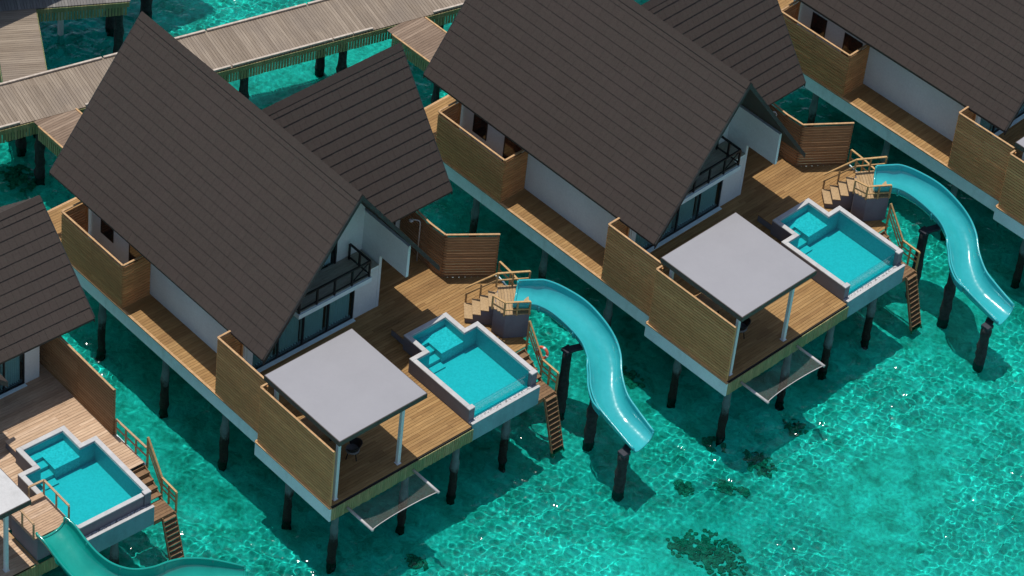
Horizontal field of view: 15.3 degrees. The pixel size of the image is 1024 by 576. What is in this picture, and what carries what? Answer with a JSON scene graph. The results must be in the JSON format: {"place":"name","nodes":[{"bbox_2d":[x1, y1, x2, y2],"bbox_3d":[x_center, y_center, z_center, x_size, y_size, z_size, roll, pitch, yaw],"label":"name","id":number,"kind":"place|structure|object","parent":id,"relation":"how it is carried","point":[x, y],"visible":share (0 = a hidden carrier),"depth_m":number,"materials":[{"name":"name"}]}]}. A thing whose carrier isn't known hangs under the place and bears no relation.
{"place":"outdoors","nodes":[
{"label":"outdoors","id":0,"kind":"place"},
{"bbox_2d":[300,417,331,440],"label":"dining table","id":1,"kind":"object","parent":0,"point":[312,427],"visible":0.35,"depth_m":151.17,"materials":[{"name":"brown wood"}]},
{"bbox_2d":[0,0,1023,575],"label":"water","id":2,"kind":"structure","parent":0,"point":[894,446],"depth_m":157.67,"materials":[{"name":"teal liquid"}]},
{"bbox_2d":[695,293,721,313],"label":"dining table","id":3,"kind":"object","parent":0,"point":[710,303],"visible":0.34,"depth_m":158.56,"materials":[{"name":"brown wood"}]},
{"label":"sea floor","id":4,"kind":"structure","parent":0,"visible":0},
{"bbox_2d":[0,9,47,129],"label":"jetty","id":5,"kind":"object","parent":4,"relation":"on","point":[21,50],"visible":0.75,"depth_m":168.07,"materials":[{"name":"wood"}]},
{"bbox_2d":[34,106,81,156],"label":"footbridge","id":6,"kind":"object","parent":4,"relation":"on","point":[54,132],"visible":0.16,"depth_m":164.26,"materials":[{"name":"wood"}]},
{"bbox_2d":[57,20,63,35],"bbox_3d":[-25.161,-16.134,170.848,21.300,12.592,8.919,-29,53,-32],"label":"mooring pile","id":7,"kind":"object","parent":4,"relation":"on","point":[60,27],"visible":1,"depth_m":174.03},
{"bbox_2d":[0,0,130,52],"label":"jetty","id":8,"kind":"object","parent":4,"relation":"on","point":[115,11],"visible":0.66,"depth_m":170.67,"materials":[{"name":"wood"}]},
{"bbox_2d":[0,195,145,575],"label":"villa","id":9,"kind":"object","parent":4,"relation":"on","point":[43,299],"visible":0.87,"depth_m":150.46,"materials":[{"name":"brown wood"}]},
{"bbox_2d":[0,353,24,394],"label":"glass door","id":10,"kind":"structure","parent":9,"relation":"in","point":[10,370],"depth_m":151.96,"materials":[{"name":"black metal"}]},
{"bbox_2d":[0,468,30,572],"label":"sun canopy","id":11,"kind":"object","parent":9,"relation":"on","point":[14,497],"visible":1,"depth_m":143.08,"materials":[{"name":"white paint"}]},
{"bbox_2d":[5,417,62,457],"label":"pool step","id":12,"kind":"object","parent":9,"relation":"on","point":[30,435],"visible":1,"depth_m":150.01,"materials":[{"name":"brown wood"}]},
{"bbox_2d":[2,479,69,560],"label":"slide platform","id":13,"kind":"structure","parent":9,"relation":"on","point":[42,514],"depth_m":145.56,"materials":[{"name":"brown wood"}]},
{"bbox_2d":[39,336,115,434],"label":"privacy screen","id":14,"kind":"object","parent":9,"relation":"on","point":[77,375],"visible":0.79,"depth_m":151.17,"materials":[{"name":"brown wood"}]},
{"bbox_2d":[15,425,154,551],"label":"plunge pool","id":15,"kind":"structure","parent":9,"relation":"on","point":[99,486],"depth_m":148.77,"materials":[{"name":"stone"}]},
{"bbox_2d":[115,419,146,455],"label":"deck railing","id":16,"kind":"object","parent":9,"relation":"on","point":[132,434],"visible":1,"depth_m":150.08,"materials":[{"name":"brown wood"}]},
{"bbox_2d":[132,437,183,559],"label":"water stairs","id":17,"kind":"structure","parent":9,"relation":"attached to","point":[165,512],"depth_m":149.72,"materials":[{"name":"brown wood"}]},
{"bbox_2d":[35,516,245,575],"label":"water slide","id":18,"kind":"object","parent":4,"relation":"on","point":[72,550],"visible":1,"depth_m":144.89,"materials":[{"name":"teal plastic"}]},
{"bbox_2d":[140,0,152,12],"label":"mooring pile","id":19,"kind":"object","parent":4,"relation":"in","point":[146,6],"visible":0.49,"depth_m":175.89,"materials":[{"name":"black wood"}]},
{"bbox_2d":[0,0,464,178],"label":"jetty","id":20,"kind":"object","parent":4,"relation":"on","point":[319,30],"visible":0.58,"depth_m":169.59,"materials":[{"name":"brown wood"}]},
{"bbox_2d":[47,11,529,563],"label":"villa","id":21,"kind":"object","parent":4,"relation":"on","point":[271,237],"visible":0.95,"depth_m":154.45,"materials":[{"name":"brown wood"}]},
{"bbox_2d":[61,201,150,307],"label":"privacy screen","id":22,"kind":"object","parent":21,"relation":"on","point":[123,286],"visible":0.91,"depth_m":156.35,"materials":[{"name":"brown wood"}]},
{"bbox_2d":[100,220,113,242],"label":"window","id":23,"kind":"structure","parent":21,"relation":"in","point":[108,232],"depth_m":157.63,"materials":[{"name":"black glass"}]},
{"bbox_2d":[128,244,143,264],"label":"side door","id":24,"kind":"structure","parent":21,"relation":"in","point":[133,254],"depth_m":156.67,"materials":[{"name":"black wood"}]},
{"bbox_2d":[215,330,266,430],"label":"privacy screen","id":25,"kind":"object","parent":21,"relation":"on","point":[239,381],"visible":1,"depth_m":151.41,"materials":[{"name":"brown wood"}]},
{"bbox_2d":[257,383,335,506],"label":"privacy screen","id":26,"kind":"object","parent":21,"relation":"on","point":[296,447],"visible":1,"depth_m":149.08,"materials":[{"name":"brown wood"}]},
{"bbox_2d":[252,290,354,369],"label":"glass door","id":27,"kind":"structure","parent":21,"relation":"in","point":[338,309],"depth_m":155.53,"materials":[{"name":"black glass"}]},
{"bbox_2d":[323,203,363,265],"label":"gable window","id":28,"kind":"structure","parent":21,"relation":"in","point":[335,248],"depth_m":155.49,"materials":[{"name":"grey glass"}]},
{"bbox_2d":[264,328,427,500],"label":"sun canopy","id":29,"kind":"object","parent":21,"relation":"on","point":[340,390],"visible":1,"depth_m":148.78,"materials":[{"name":"white paint"}]},
{"bbox_2d":[345,437,362,460],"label":"tub chair","id":30,"kind":"object","parent":21,"relation":"on","point":[354,446],"visible":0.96,"depth_m":150.87,"materials":[{"name":"black wicker"}]},
{"bbox_2d":[346,469,439,531],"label":"net hammock","id":31,"kind":"object","parent":21,"relation":"attached to","point":[359,518],"visible":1,"depth_m":150.10,"materials":[{"name":"white metal"}]},
{"bbox_2d":[409,219,420,260],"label":"outdoor shower","id":32,"kind":"object","parent":21,"relation":"on","point":[411,220],"visible":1,"depth_m":158.75,"materials":[{"name":"metal"}]},
{"bbox_2d":[391,305,443,344],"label":"pool step","id":33,"kind":"object","parent":21,"relation":"on","point":[400,331],"visible":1,"depth_m":156.64,"materials":[{"name":"brown wood"}]},
{"bbox_2d":[400,210,499,276],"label":"privacy screen","id":34,"kind":"object","parent":21,"relation":"on","point":[449,256],"visible":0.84,"depth_m":158.82,"materials":[{"name":"brown wood"}]},
{"bbox_2d":[403,312,539,440],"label":"plunge pool","id":35,"kind":"structure","parent":21,"relation":"on","point":[480,379],"depth_m":155.34,"materials":[{"name":"stone"}]},
{"bbox_2d":[464,270,531,337],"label":"slide platform","id":36,"kind":"structure","parent":21,"relation":"on","point":[499,314],"depth_m":156.89,"materials":[{"name":"brown wood"}]},
{"bbox_2d":[498,261,517,284],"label":"deck railing","id":37,"kind":"object","parent":21,"relation":"on","point":[505,267],"visible":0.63,"depth_m":158.96,"materials":[{"name":"brown wood"}]},
{"bbox_2d":[516,321,563,453],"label":"water stairs","id":38,"kind":"structure","parent":21,"relation":"attached to","point":[548,396],"depth_m":156.56,"materials":[{"name":"brown wood"}]},
{"bbox_2d":[536,346,548,358],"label":"lifebuoy","id":39,"kind":"object","parent":38,"relation":"hanging from","point":[546,351],"visible":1,"depth_m":156.11,"materials":[{"name":"plastic"}]},
{"bbox_2d":[387,15,446,103],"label":"footbridge","id":40,"kind":"object","parent":4,"relation":"on","point":[421,39],"visible":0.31,"depth_m":170.83,"materials":[{"name":"wood"}]},
{"bbox_2d":[512,279,654,493],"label":"water slide","id":41,"kind":"object","parent":4,"relation":"on","point":[582,321],"visible":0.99,"depth_m":156.72,"materials":[{"name":"plastic"}]},
{"bbox_2d":[423,0,888,437],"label":"villa","id":42,"kind":"object","parent":4,"relation":"on","point":[658,128],"visible":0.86,"depth_m":160.87,"materials":[{"name":"white paint"}]},
{"bbox_2d":[472,114,487,140],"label":"window","id":43,"kind":"structure","parent":42,"relation":"in","point":[480,127],"depth_m":164.35,"materials":[{"name":"black glass"}]},
{"bbox_2d":[435,101,527,201],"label":"privacy screen","id":44,"kind":"object","parent":42,"relation":"on","point":[482,168],"visible":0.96,"depth_m":163.21,"materials":[{"name":"brown wood"}]},
{"bbox_2d":[502,137,521,161],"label":"side door","id":45,"kind":"structure","parent":42,"relation":"in","point":[510,148],"depth_m":163.43,"materials":[{"name":"black wood"}]},
{"bbox_2d":[601,217,661,314],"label":"privacy screen","id":46,"kind":"object","parent":42,"relation":"on","point":[628,270],"visible":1,"depth_m":158.40,"materials":[{"name":"brown wood"}]},
{"bbox_2d":[635,180,722,251],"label":"glass door","id":47,"kind":"structure","parent":42,"relation":"in","point":[705,199],"depth_m":162.95,"materials":[{"name":"black glass"}]},
{"bbox_2d":[648,265,736,381],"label":"privacy screen","id":48,"kind":"object","parent":42,"relation":"on","point":[696,328],"visible":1,"depth_m":156.21,"materials":[{"name":"brown wood"}]},
{"bbox_2d":[660,212,816,375],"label":"sun canopy","id":49,"kind":"object","parent":42,"relation":"on","point":[738,267],"visible":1,"depth_m":155.93,"materials":[{"name":"white paint"}]},
{"bbox_2d":[734,318,750,338],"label":"tub chair","id":50,"kind":"object","parent":42,"relation":"on","point":[745,324],"visible":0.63,"depth_m":157.98,"materials":[{"name":"black wicker"}]},
{"bbox_2d":[757,192,805,230],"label":"pool step","id":51,"kind":"object","parent":42,"relation":"on","point":[767,216],"visible":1,"depth_m":163.83,"materials":[{"name":"brown wood"}]},
{"bbox_2d":[740,345,824,403],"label":"net hammock","id":52,"kind":"object","parent":42,"relation":"attached to","point":[763,398],"visible":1,"depth_m":157.35,"materials":[{"name":"white metal"}]},
{"bbox_2d":[769,103,853,165],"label":"privacy screen","id":53,"kind":"object","parent":42,"relation":"on","point":[818,146],"visible":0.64,"depth_m":165.93,"materials":[{"name":"brown wood"}]},
{"bbox_2d":[770,198,905,316],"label":"plunge pool","id":54,"kind":"structure","parent":42,"relation":"on","point":[854,261],"depth_m":162.72,"materials":[{"name":"stone"}]},
{"bbox_2d":[821,156,892,221],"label":"slide platform","id":55,"kind":"structure","parent":42,"relation":"on","point":[859,198],"depth_m":164.22,"materials":[{"name":"brown wood"}]},
{"bbox_2d":[848,149,874,171],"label":"deck railing","id":56,"kind":"object","parent":42,"relation":"on","point":[860,156],"visible":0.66,"depth_m":166.27,"materials":[{"name":"brown wood"}]},
{"bbox_2d":[880,203,920,330],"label":"water stairs","id":57,"kind":"structure","parent":42,"relation":"attached to","point":[910,279],"depth_m":163.88,"materials":[{"name":"brown wood"}]},
{"bbox_2d":[778,0,1023,279],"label":"villa","id":58,"kind":"object","parent":4,"relation":"on","point":[933,68],"visible":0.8,"depth_m":167.72,"materials":[{"name":"white paint"}]},
{"bbox_2d":[810,12,826,37],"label":"window","id":59,"kind":"structure","parent":58,"relation":"in","point":[818,24],"depth_m":171.53,"materials":[{"name":"black glass"}]},
{"bbox_2d":[781,0,869,96],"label":"privacy screen","id":60,"kind":"object","parent":58,"relation":"on","point":[833,69],"visible":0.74,"depth_m":170.29,"materials":[{"name":"brown wood"}]},
{"bbox_2d":[841,32,862,56],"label":"side door","id":61,"kind":"structure","parent":58,"relation":"in","point":[850,44],"depth_m":170.61,"materials":[{"name":"black wood"}]},
{"bbox_2d":[947,106,1014,199],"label":"privacy screen","id":62,"kind":"object","parent":58,"relation":"on","point":[978,167],"visible":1,"depth_m":165.75,"materials":[{"name":"brown wood"}]},
{"bbox_2d":[979,104,1023,133],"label":"glass door","id":63,"kind":"structure","parent":58,"relation":"in","point":[983,123],"depth_m":168.99,"materials":[{"name":"black glass"}]},
{"bbox_2d":[998,150,1023,223],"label":"privacy screen","id":64,"kind":"object","parent":58,"relation":"on","point":[1011,201],"visible":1,"depth_m":164.58,"materials":[{"name":"brown wood"}]},
{"bbox_2d":[1014,137,1023,190],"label":"sun canopy","id":65,"kind":"object","parent":58,"relation":"on","point":[1019,144],"visible":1,"depth_m":163.31,"materials":[{"name":"white paint"}]},
{"bbox_2d":[873,164,1014,365],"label":"water slide","id":66,"kind":"object","parent":4,"relation":"on","point":[969,276],"visible":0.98,"depth_m":164.08,"materials":[{"name":"plastic"}]}
]}

